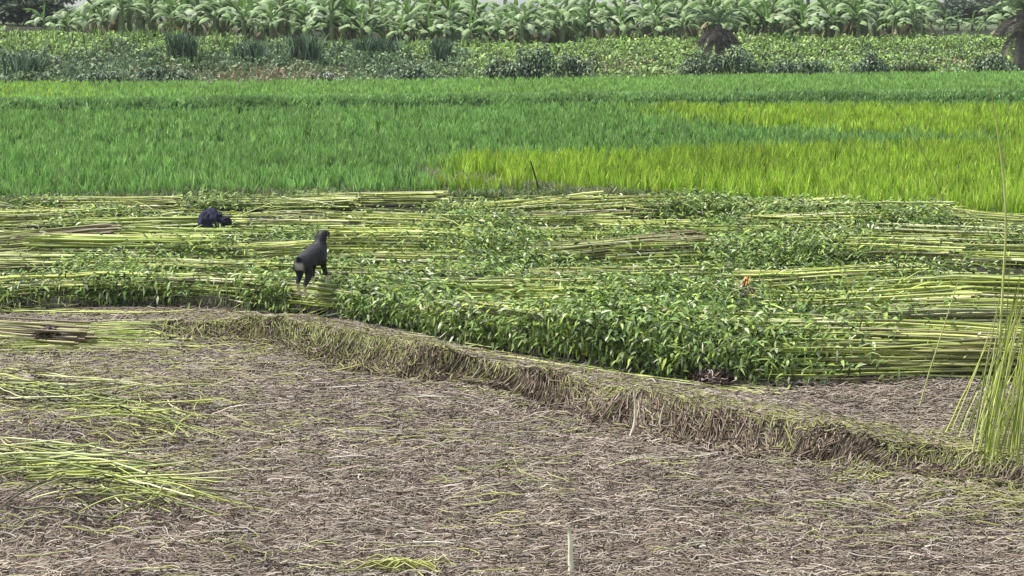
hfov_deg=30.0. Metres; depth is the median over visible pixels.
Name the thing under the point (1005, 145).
standing stem
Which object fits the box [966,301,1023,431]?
standing stem
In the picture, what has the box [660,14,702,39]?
banana plant
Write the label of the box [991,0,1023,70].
date palm
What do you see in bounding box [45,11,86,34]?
banana plant
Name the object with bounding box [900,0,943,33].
banana plant
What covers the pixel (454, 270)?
jute bundle
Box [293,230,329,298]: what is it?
goat
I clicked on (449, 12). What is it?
banana plant
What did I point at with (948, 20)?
banana plant
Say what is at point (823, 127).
rice plants
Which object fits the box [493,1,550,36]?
banana plant
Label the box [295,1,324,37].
banana plant
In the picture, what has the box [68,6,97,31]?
banana plant
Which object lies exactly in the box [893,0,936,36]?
banana plant
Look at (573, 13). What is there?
banana plant
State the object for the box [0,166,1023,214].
edge weeds
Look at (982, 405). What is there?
standing stem
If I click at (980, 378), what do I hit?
standing stem
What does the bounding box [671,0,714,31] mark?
banana plant
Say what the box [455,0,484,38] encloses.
banana plant
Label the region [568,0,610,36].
banana plant
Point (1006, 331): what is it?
standing stem
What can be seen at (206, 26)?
banana plant
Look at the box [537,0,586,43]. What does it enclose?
banana plant
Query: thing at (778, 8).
banana plant
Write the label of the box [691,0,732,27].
banana plant
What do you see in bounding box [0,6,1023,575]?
ground
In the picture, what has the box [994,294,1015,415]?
standing stem
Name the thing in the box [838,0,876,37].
banana plant
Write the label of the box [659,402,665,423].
twig
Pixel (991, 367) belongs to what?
standing stem
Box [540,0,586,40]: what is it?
banana plant
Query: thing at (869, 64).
bush
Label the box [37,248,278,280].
jute bundle
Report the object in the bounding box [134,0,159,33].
banana plant
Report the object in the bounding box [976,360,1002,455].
standing stem
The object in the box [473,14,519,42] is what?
banana plant
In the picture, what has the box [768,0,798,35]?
banana plant
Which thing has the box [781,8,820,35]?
banana plant
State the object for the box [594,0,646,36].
banana plant
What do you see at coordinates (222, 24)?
banana plant
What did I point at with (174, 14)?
banana plant
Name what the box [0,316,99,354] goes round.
jute bundle
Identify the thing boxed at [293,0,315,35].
banana plant
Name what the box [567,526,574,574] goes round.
stub
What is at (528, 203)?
jute bundle
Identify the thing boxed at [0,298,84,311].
loose stalk
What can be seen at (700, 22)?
banana plant
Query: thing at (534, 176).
stick
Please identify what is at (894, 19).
banana plant
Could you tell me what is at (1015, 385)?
standing stem
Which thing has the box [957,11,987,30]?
banana plant
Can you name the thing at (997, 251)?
jute bundle
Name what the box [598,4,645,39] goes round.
banana plant
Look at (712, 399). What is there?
short grass
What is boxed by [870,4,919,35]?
banana plant
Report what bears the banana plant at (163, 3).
on the ground at (412, 208)
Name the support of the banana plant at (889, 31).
on the ground at (412, 208)
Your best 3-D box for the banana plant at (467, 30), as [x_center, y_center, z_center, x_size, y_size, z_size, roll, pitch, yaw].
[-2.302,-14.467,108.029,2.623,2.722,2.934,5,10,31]
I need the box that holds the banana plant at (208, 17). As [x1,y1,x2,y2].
[190,7,238,36]
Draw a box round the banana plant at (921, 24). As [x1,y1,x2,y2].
[897,3,933,36]
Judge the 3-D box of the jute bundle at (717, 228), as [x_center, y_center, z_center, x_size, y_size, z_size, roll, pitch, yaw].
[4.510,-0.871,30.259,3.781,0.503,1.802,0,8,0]
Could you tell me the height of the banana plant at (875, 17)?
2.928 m
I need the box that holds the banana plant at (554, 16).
[537,0,579,42]
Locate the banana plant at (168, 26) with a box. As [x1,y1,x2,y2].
[149,0,191,34]
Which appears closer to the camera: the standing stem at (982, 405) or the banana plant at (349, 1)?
the standing stem at (982, 405)
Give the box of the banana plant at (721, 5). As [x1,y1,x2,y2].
[720,0,756,34]
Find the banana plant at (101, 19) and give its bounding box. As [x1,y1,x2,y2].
[86,5,111,34]
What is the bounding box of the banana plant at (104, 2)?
[89,0,135,32]
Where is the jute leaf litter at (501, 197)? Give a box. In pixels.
[0,192,1023,380]
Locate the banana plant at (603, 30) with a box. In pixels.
[577,4,629,38]
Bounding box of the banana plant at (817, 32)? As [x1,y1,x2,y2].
[796,0,834,34]
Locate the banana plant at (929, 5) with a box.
[914,0,942,35]
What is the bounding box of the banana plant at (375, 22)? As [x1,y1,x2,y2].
[370,0,420,43]
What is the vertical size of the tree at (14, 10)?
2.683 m
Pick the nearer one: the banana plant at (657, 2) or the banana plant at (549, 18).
the banana plant at (657, 2)
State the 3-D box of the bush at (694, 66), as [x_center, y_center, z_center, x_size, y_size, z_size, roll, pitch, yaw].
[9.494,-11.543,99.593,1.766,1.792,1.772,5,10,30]
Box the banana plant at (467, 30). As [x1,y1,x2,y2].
[443,9,495,43]
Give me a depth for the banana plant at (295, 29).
111.52 m
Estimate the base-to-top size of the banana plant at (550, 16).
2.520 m
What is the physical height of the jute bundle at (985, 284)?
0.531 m
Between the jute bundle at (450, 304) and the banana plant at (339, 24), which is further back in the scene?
the banana plant at (339, 24)
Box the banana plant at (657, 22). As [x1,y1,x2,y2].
[639,6,677,37]
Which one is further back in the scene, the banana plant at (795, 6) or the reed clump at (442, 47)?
the banana plant at (795, 6)
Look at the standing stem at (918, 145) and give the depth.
34.36 m
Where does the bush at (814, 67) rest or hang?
on the ground at (412, 208)
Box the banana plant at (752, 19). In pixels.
[730,3,772,35]
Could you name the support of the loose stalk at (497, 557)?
on the ground at (412, 208)
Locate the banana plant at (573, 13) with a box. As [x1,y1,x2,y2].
[568,4,601,40]
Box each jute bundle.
[0,190,187,209]
[0,200,162,223]
[0,223,121,250]
[0,243,200,274]
[0,258,181,313]
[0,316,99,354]
[0,316,182,345]
[0,322,210,352]
[22,228,247,259]
[35,257,346,309]
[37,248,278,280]
[42,212,247,234]
[120,221,348,246]
[142,249,390,280]
[151,258,484,330]
[158,232,386,261]
[162,258,531,325]
[167,212,365,230]
[175,189,368,213]
[276,252,563,288]
[279,214,595,266]
[282,186,448,206]
[310,205,544,231]
[334,281,652,350]
[336,238,610,276]
[370,264,640,301]
[397,190,606,216]
[401,290,793,374]
[413,291,718,347]
[430,275,864,385]
[432,201,633,229]
[445,257,691,282]
[452,220,679,248]
[462,345,656,376]
[473,230,705,266]
[484,277,930,368]
[488,262,840,313]
[533,299,966,388]
[544,185,767,220]
[546,262,872,318]
[548,247,869,293]
[549,210,797,234]
[569,223,891,270]
[624,373,787,396]
[645,193,842,220]
[658,220,991,270]
[681,275,989,321]
[682,215,908,238]
[696,195,1010,239]
[712,254,974,293]
[718,189,970,221]
[722,321,1022,388]
[732,349,1019,388]
[760,309,1023,373]
[792,296,1023,330]
[800,267,1023,302]
[851,200,1023,229]
[867,218,1023,244]
[882,232,1023,265]
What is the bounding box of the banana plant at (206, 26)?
[165,0,213,35]
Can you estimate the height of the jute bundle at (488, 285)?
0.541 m
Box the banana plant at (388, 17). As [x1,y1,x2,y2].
[362,1,403,41]
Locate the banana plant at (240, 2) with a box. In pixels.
[238,0,260,34]
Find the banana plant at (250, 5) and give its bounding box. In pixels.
[219,0,268,37]
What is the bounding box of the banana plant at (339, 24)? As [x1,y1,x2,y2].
[323,7,366,39]
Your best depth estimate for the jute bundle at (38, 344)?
21.80 m
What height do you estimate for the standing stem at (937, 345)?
1.292 m
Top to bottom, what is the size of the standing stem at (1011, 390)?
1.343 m
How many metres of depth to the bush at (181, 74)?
92.46 m
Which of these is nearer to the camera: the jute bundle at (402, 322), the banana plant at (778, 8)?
the jute bundle at (402, 322)
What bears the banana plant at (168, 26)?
on the ground at (412, 208)
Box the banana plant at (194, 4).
[175,0,227,35]
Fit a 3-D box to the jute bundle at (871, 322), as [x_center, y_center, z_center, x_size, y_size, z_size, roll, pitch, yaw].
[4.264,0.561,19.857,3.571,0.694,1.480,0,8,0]
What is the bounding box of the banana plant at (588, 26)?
[565,9,600,41]
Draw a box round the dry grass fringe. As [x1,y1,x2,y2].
[126,306,1023,537]
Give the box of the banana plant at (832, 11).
[814,0,846,36]
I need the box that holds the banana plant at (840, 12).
[828,0,864,36]
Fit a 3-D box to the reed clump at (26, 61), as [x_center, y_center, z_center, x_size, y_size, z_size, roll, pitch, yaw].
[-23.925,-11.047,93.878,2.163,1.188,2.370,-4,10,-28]
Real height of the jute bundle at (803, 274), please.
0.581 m
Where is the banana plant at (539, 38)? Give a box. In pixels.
[524,19,559,44]
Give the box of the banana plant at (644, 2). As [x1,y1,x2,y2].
[625,0,673,35]
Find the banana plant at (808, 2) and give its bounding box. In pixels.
[782,0,816,30]
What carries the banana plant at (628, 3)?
on the ground at (412, 208)
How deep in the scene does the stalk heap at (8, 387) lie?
18.43 m
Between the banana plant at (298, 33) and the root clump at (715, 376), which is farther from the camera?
the banana plant at (298, 33)
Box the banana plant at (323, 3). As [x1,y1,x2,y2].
[303,0,358,35]
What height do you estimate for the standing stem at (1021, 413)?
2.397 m
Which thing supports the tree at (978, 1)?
on the ground at (412, 208)
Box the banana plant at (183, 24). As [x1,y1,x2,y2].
[157,0,207,35]
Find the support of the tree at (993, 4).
on the ground at (412, 208)
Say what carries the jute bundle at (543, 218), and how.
on the ground at (412, 208)
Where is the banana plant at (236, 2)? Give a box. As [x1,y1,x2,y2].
[203,0,237,34]
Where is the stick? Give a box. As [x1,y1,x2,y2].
[530,161,538,189]
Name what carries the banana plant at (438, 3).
on the ground at (412, 208)
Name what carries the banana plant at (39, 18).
on the ground at (412, 208)
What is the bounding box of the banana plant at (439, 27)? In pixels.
[408,9,451,41]
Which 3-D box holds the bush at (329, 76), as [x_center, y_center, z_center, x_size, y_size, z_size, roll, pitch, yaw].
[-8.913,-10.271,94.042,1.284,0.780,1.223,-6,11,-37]
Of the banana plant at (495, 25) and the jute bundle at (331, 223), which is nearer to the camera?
the jute bundle at (331, 223)
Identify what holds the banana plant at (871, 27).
on the ground at (412, 208)
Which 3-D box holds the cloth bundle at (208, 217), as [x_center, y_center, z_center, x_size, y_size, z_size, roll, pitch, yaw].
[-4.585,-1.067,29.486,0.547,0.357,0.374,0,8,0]
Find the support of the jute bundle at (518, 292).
on the ground at (412, 208)
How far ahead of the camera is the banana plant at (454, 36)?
117.69 m
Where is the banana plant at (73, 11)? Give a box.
[54,8,91,32]
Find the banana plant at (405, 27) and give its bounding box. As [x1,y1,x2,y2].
[376,13,421,44]
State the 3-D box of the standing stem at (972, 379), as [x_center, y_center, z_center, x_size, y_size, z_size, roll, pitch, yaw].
[4.056,0.774,16.837,0.367,1.079,0.026,0,8,0]
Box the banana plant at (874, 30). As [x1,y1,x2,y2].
[868,0,902,35]
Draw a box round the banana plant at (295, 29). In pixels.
[284,0,315,37]
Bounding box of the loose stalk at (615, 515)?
[586,512,660,517]
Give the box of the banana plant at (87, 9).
[70,0,111,33]
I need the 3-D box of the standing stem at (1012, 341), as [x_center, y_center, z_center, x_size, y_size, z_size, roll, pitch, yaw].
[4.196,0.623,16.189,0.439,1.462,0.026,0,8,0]
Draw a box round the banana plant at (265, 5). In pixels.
[252,0,308,36]
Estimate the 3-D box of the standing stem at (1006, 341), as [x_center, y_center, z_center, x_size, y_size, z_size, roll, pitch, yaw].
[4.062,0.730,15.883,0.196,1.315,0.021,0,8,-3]
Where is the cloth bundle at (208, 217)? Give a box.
[197,207,231,227]
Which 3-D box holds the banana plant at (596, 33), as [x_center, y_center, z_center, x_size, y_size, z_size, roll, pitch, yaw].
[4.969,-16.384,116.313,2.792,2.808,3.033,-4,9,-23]
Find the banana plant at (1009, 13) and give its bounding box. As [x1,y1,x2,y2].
[998,10,1014,31]
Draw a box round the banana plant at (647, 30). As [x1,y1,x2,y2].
[626,5,675,36]
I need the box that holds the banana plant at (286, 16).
[278,0,306,37]
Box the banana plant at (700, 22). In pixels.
[667,0,706,36]
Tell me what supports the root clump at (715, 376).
on the ground at (412, 208)
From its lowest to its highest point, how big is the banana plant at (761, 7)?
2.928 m
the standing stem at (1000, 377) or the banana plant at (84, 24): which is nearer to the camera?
the standing stem at (1000, 377)
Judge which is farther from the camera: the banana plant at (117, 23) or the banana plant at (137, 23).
the banana plant at (137, 23)
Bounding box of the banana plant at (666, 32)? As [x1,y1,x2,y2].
[649,0,678,36]
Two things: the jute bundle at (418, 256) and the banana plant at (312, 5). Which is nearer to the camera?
the jute bundle at (418, 256)
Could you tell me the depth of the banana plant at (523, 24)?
108.63 m
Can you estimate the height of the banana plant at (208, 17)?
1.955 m
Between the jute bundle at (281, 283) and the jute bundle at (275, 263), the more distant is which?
the jute bundle at (275, 263)
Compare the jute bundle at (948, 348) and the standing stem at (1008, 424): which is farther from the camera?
the jute bundle at (948, 348)
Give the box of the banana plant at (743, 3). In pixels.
[728,1,758,30]
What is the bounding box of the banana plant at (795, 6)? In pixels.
[782,3,810,30]
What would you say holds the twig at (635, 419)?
on the ground at (412, 208)
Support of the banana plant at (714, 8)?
on the ground at (412, 208)
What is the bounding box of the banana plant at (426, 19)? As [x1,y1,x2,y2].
[409,0,444,40]
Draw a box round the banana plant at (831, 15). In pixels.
[809,4,856,36]
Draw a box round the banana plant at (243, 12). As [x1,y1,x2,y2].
[227,0,264,37]
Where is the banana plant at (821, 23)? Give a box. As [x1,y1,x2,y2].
[808,6,844,37]
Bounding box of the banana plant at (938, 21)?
[926,19,946,30]
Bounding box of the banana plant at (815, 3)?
[778,0,829,29]
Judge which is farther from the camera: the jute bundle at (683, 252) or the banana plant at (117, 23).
the banana plant at (117, 23)
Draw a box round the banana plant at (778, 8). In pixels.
[750,0,799,35]
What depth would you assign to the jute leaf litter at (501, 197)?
31.89 m
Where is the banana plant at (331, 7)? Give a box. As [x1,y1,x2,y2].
[305,0,351,40]
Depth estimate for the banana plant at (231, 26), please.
111.09 m
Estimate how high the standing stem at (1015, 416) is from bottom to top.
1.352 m
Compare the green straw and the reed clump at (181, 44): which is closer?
the green straw
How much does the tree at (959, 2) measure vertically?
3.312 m
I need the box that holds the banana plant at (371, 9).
[357,0,385,38]
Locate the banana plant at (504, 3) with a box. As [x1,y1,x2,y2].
[492,0,523,36]
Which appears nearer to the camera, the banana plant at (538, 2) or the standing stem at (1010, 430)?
the standing stem at (1010, 430)
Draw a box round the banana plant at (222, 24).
[204,0,235,31]
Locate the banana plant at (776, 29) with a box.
[758,0,787,32]
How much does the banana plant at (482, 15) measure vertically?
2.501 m
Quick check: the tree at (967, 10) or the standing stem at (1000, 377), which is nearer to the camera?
the standing stem at (1000, 377)
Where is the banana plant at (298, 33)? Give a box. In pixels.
[284,0,310,35]
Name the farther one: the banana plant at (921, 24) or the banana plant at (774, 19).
the banana plant at (921, 24)
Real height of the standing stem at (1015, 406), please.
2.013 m
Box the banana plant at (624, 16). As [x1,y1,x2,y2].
[595,0,640,38]
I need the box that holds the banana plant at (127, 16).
[107,0,149,33]
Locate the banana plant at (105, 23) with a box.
[78,0,134,32]
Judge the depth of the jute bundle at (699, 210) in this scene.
32.82 m
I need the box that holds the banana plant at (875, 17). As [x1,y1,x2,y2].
[843,0,882,35]
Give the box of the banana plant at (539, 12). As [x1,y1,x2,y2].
[500,9,552,43]
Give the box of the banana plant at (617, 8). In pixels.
[603,6,642,35]
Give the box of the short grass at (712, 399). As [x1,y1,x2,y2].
[128,305,1022,460]
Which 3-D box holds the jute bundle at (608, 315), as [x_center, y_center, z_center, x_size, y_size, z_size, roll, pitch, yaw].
[1.947,0.450,20.049,4.733,0.996,2.111,2,9,16]
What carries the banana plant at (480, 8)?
on the ground at (412, 208)
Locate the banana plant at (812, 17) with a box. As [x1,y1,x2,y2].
[781,8,833,36]
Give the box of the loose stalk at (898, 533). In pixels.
[831,528,1015,537]
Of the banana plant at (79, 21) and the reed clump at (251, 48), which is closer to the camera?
the reed clump at (251, 48)
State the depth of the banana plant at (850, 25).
117.36 m
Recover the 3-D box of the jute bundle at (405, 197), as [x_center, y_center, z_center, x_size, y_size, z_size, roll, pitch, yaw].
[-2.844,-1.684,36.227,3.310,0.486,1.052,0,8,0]
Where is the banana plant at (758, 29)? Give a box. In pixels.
[748,0,785,34]
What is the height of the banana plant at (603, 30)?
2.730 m
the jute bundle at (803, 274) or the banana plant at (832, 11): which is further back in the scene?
the banana plant at (832, 11)
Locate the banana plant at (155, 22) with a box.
[136,0,167,31]
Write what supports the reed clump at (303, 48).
on the ground at (412, 208)
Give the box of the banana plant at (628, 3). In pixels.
[607,0,641,34]
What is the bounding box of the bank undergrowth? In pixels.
[0,25,1020,85]
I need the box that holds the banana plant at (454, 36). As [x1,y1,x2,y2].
[428,0,471,41]
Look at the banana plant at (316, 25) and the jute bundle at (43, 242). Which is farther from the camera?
the banana plant at (316, 25)
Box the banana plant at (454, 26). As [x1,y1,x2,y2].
[417,19,458,37]
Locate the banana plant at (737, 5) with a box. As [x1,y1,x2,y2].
[715,0,759,34]
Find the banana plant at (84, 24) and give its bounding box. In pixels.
[83,13,97,31]
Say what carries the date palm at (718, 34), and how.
on the ground at (412, 208)
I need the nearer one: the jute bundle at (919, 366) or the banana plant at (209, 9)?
the jute bundle at (919, 366)
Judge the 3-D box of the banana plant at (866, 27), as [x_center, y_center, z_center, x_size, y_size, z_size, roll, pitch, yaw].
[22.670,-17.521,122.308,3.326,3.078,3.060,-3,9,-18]
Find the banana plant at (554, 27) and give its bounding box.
[542,15,576,43]
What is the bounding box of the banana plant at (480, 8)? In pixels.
[463,0,496,38]
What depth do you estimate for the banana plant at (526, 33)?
110.02 m
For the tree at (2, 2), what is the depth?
148.43 m
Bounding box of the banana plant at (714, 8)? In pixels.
[687,0,730,34]
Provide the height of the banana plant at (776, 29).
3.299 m
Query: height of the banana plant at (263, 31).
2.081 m
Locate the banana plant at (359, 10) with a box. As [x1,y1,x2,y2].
[307,0,364,40]
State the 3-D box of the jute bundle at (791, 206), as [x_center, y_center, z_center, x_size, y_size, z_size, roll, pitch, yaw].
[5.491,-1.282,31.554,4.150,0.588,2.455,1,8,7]
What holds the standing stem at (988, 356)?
on the ground at (412, 208)
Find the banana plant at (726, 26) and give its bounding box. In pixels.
[705,1,751,32]
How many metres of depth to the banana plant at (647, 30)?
115.83 m
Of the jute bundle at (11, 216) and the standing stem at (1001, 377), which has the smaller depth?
the standing stem at (1001, 377)
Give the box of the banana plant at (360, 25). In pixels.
[340,5,385,38]
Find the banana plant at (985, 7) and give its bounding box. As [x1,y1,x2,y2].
[975,0,1013,34]
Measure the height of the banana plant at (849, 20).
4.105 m
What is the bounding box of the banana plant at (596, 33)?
[575,0,615,39]
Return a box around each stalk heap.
[0,360,250,442]
[0,423,244,527]
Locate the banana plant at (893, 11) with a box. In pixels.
[879,0,922,34]
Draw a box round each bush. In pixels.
[0,70,75,85]
[64,70,125,84]
[136,62,193,82]
[316,71,344,80]
[400,66,431,80]
[478,56,528,79]
[512,44,554,80]
[550,53,599,78]
[679,49,707,77]
[706,45,765,75]
[766,59,798,75]
[796,59,831,74]
[849,49,890,73]
[892,58,940,72]
[961,51,1022,72]
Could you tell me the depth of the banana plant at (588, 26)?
110.73 m
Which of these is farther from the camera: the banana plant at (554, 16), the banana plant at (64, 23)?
the banana plant at (554, 16)
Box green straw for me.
[0,317,1023,575]
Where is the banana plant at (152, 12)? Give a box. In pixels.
[131,0,175,33]
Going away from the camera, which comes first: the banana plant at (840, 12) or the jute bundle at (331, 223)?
the jute bundle at (331, 223)
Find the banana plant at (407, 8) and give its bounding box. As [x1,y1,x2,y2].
[378,0,435,41]
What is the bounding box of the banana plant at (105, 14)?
[90,8,124,31]
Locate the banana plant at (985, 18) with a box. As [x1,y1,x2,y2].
[973,12,996,30]
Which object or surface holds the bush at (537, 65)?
on the ground at (412, 208)
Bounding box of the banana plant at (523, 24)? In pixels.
[496,2,546,45]
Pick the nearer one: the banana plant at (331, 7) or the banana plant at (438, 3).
the banana plant at (331, 7)
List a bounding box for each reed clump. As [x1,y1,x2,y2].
[0,51,47,74]
[163,29,204,60]
[228,40,280,59]
[278,31,329,62]
[336,33,400,54]
[429,35,454,59]
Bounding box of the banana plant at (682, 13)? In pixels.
[658,0,703,37]
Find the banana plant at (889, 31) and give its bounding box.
[871,0,913,35]
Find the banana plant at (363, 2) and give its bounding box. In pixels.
[349,0,386,35]
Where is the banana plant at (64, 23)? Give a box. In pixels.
[52,11,84,34]
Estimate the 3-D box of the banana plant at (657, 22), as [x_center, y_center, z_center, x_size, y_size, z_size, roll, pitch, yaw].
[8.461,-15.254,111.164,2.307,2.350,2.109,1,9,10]
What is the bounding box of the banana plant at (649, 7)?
[631,0,676,36]
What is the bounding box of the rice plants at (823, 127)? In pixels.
[0,69,1023,214]
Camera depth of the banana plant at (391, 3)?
115.89 m
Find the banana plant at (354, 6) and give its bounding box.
[335,0,379,41]
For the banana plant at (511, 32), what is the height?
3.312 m
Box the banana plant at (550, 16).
[544,8,570,41]
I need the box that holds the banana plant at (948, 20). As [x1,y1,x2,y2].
[935,11,959,30]
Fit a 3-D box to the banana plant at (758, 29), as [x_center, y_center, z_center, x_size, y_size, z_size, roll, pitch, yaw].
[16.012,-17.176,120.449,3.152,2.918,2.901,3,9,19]
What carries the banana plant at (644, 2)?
on the ground at (412, 208)
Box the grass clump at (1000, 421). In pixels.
[975,253,1023,472]
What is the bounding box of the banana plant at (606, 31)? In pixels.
[591,0,631,36]
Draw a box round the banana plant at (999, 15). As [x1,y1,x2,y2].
[983,6,1020,34]
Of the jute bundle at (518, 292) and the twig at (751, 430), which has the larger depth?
the jute bundle at (518, 292)
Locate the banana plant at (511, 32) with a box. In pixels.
[481,0,529,42]
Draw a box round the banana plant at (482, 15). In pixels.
[454,9,505,42]
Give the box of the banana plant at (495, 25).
[470,5,508,41]
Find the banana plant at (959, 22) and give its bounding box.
[944,12,971,30]
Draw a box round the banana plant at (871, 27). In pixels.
[865,0,885,33]
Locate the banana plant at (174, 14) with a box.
[150,0,193,36]
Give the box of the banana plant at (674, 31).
[640,0,684,33]
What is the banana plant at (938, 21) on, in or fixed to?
on the ground at (412, 208)
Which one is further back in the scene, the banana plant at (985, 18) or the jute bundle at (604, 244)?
the banana plant at (985, 18)
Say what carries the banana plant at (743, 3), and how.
on the ground at (412, 208)
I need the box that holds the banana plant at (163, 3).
[153,0,192,32]
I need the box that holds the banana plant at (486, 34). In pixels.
[463,11,501,41]
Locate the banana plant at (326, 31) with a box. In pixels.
[304,10,355,38]
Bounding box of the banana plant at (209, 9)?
[193,4,238,36]
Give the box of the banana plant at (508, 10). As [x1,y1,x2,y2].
[481,0,517,39]
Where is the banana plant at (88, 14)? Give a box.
[81,0,146,30]
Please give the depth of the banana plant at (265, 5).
114.42 m
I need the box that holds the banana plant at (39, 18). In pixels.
[23,3,60,32]
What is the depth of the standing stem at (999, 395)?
15.51 m
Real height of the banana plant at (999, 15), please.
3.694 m
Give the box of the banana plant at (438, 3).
[412,0,460,38]
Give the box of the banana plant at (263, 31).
[240,8,291,37]
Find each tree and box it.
[0,0,70,25]
[0,0,73,26]
[59,0,80,4]
[926,0,974,16]
[934,0,1003,22]
[970,0,1006,4]
[981,0,1013,21]
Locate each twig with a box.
[629,386,636,436]
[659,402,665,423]
[750,416,751,442]
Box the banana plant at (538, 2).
[521,0,559,38]
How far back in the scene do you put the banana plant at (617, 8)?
117.06 m
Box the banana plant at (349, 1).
[336,0,377,38]
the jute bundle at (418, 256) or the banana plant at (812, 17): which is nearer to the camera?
the jute bundle at (418, 256)
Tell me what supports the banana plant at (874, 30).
on the ground at (412, 208)
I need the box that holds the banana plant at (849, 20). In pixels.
[827,1,874,35]
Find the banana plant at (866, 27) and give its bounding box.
[850,0,889,35]
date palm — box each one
[690,9,745,64]
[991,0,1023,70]
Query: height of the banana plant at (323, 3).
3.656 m
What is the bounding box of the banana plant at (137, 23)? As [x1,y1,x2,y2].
[135,0,152,31]
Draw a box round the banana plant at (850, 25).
[829,0,876,37]
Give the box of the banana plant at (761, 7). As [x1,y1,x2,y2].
[744,0,790,35]
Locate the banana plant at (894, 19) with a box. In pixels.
[876,15,912,36]
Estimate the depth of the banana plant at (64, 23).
103.98 m
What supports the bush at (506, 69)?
on the ground at (412, 208)
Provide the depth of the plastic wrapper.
22.93 m
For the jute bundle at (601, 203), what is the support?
on the ground at (412, 208)
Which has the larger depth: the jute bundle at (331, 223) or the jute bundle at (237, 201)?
the jute bundle at (237, 201)
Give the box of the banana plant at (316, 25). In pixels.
[286,10,328,38]
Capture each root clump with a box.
[28,325,61,338]
[686,364,736,385]
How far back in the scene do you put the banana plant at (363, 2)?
116.56 m
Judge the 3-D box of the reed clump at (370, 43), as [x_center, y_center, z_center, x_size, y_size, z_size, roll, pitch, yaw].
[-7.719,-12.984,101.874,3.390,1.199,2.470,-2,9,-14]
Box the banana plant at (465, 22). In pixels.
[458,9,495,40]
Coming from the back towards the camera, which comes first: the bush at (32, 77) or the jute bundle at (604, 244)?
the bush at (32, 77)
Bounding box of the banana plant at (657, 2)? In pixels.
[636,0,675,35]
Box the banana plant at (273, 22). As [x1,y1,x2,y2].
[250,2,289,41]
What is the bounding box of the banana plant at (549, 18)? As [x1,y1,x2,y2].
[540,3,581,36]
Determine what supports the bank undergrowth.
on the ground at (412, 208)
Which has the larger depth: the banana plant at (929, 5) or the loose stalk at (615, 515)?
the banana plant at (929, 5)
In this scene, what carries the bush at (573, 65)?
on the ground at (412, 208)
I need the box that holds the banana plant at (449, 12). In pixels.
[423,0,471,42]
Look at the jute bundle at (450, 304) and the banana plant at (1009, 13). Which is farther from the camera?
the banana plant at (1009, 13)
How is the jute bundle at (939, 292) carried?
on the ground at (412, 208)
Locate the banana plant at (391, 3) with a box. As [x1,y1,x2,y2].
[384,0,427,18]
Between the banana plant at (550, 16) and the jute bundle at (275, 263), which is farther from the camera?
the banana plant at (550, 16)
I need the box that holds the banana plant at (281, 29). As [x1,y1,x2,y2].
[259,0,307,36]
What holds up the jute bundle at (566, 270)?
on the ground at (412, 208)
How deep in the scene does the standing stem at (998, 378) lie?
15.68 m
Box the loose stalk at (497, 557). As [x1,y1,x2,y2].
[458,550,528,560]
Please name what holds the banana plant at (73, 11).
on the ground at (412, 208)
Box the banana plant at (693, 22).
[676,0,713,36]
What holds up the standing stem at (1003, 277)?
on the ground at (412, 208)
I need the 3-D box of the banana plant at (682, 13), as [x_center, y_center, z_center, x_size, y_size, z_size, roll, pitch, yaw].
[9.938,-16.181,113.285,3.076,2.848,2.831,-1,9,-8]
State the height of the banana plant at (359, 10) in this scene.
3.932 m
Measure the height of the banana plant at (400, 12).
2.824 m
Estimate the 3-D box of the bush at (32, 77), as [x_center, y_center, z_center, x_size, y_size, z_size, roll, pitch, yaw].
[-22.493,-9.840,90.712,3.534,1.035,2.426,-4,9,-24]
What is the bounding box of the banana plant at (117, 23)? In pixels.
[101,0,147,33]
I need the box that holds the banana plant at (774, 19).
[744,1,788,36]
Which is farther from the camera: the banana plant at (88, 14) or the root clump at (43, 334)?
the banana plant at (88, 14)
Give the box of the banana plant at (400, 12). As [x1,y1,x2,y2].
[371,5,437,40]
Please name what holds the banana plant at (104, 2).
on the ground at (412, 208)
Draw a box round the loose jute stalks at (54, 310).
[0,188,1023,370]
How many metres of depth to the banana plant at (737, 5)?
115.27 m
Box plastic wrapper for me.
[736,275,756,297]
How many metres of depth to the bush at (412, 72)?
94.60 m
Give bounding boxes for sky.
[64,0,973,5]
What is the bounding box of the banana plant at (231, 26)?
[222,2,268,37]
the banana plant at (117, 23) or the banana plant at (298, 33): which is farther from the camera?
the banana plant at (298, 33)
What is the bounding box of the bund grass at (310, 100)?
[0,86,1023,115]
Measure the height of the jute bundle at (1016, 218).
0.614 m
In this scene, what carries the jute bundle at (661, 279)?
on the ground at (412, 208)
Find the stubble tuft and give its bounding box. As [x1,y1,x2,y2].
[338,554,457,575]
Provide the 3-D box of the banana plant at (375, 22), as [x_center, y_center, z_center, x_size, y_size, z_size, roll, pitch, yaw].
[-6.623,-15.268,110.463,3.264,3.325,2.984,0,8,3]
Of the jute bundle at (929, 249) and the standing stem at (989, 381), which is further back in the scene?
the jute bundle at (929, 249)
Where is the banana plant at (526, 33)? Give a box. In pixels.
[506,5,543,43]
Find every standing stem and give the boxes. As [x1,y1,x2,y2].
[875,85,943,200]
[919,276,959,404]
[945,339,989,431]
[953,316,994,427]
[957,296,1016,432]
[959,375,986,436]
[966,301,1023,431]
[968,371,996,433]
[971,347,995,456]
[973,313,1023,440]
[974,286,1001,435]
[976,343,998,437]
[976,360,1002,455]
[979,351,1009,437]
[979,361,988,443]
[980,292,1016,430]
[980,299,1022,446]
[981,312,1001,426]
[983,290,1023,430]
[985,299,1016,459]
[988,280,1018,395]
[988,353,1007,454]
[989,298,1015,439]
[989,353,1015,448]
[990,89,1006,417]
[990,308,1023,405]
[991,314,1018,463]
[993,380,1018,440]
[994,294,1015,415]
[996,277,1019,441]
[998,379,1023,457]
[1002,82,1010,204]
[1002,350,1021,424]
[1003,342,1023,435]
[1006,391,1021,447]
[1008,365,1023,452]
[1010,348,1023,456]
[1012,331,1023,450]
[1017,364,1023,450]
[1021,403,1023,438]

